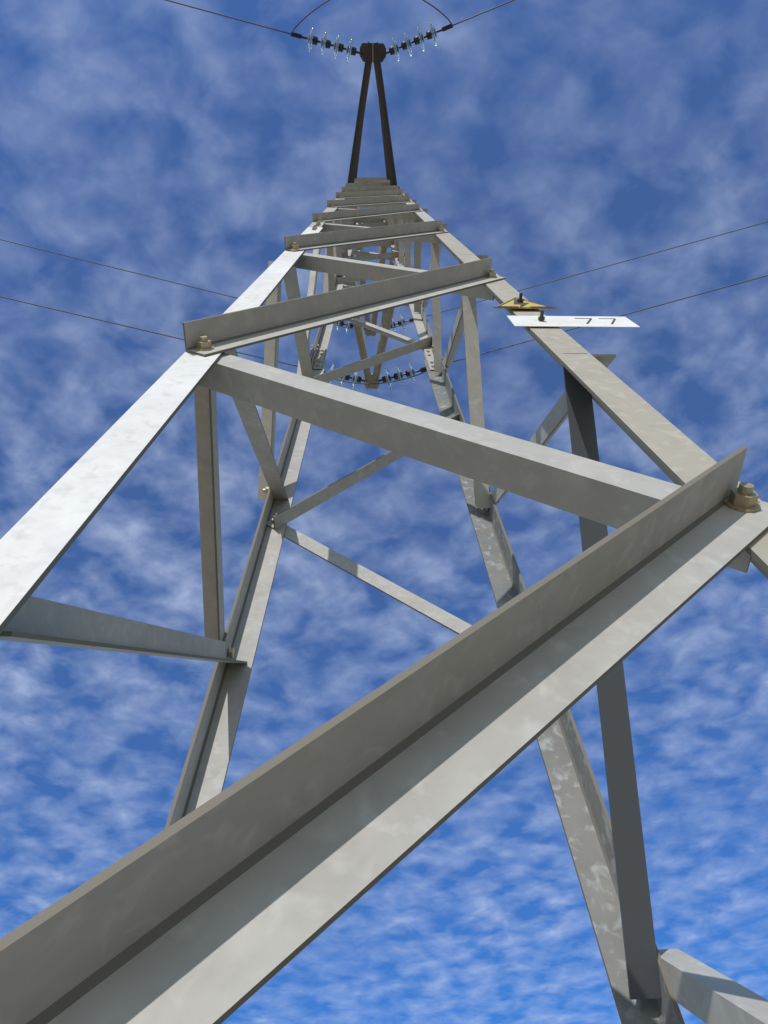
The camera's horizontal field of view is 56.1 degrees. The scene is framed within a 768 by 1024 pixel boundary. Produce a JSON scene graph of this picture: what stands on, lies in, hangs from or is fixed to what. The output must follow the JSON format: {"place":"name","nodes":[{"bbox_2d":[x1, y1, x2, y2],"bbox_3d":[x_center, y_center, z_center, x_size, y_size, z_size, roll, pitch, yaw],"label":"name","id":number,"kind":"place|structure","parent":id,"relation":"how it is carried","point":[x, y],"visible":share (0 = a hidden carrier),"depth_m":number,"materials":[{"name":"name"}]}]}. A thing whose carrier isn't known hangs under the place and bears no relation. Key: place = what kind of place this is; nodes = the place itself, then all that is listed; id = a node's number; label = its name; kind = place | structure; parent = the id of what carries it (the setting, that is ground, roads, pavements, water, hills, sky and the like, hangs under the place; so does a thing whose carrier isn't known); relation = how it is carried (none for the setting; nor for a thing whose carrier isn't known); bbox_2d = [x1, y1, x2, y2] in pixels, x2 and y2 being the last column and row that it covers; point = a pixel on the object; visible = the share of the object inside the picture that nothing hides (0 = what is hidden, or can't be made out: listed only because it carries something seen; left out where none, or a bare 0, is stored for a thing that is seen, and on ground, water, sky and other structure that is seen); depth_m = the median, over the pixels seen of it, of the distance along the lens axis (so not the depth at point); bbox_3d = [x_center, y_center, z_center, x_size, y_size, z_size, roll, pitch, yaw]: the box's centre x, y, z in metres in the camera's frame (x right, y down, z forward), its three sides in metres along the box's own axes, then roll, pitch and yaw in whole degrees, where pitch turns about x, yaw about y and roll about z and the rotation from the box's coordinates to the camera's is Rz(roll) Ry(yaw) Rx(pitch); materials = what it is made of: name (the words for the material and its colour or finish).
{"place":"outdoors","nodes":[
{"label":"outdoors","id":0,"kind":"place"},
{"bbox_2d":[0,0,767,1023],"label":"sky","id":1,"kind":"structure","parent":0,"point":[553,140],"materials":[{"name":"blue"}]},
{"label":"ground","id":2,"kind":"structure","parent":0,"visible":0},
{"bbox_2d":[0,0,767,1023],"bbox_3d":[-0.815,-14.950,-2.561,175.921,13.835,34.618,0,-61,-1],"label":"transmission tower","id":3,"kind":"structure","parent":2,"relation":"on","point":[212,902],"depth_m":1.29,"materials":[{"name":"metal"}]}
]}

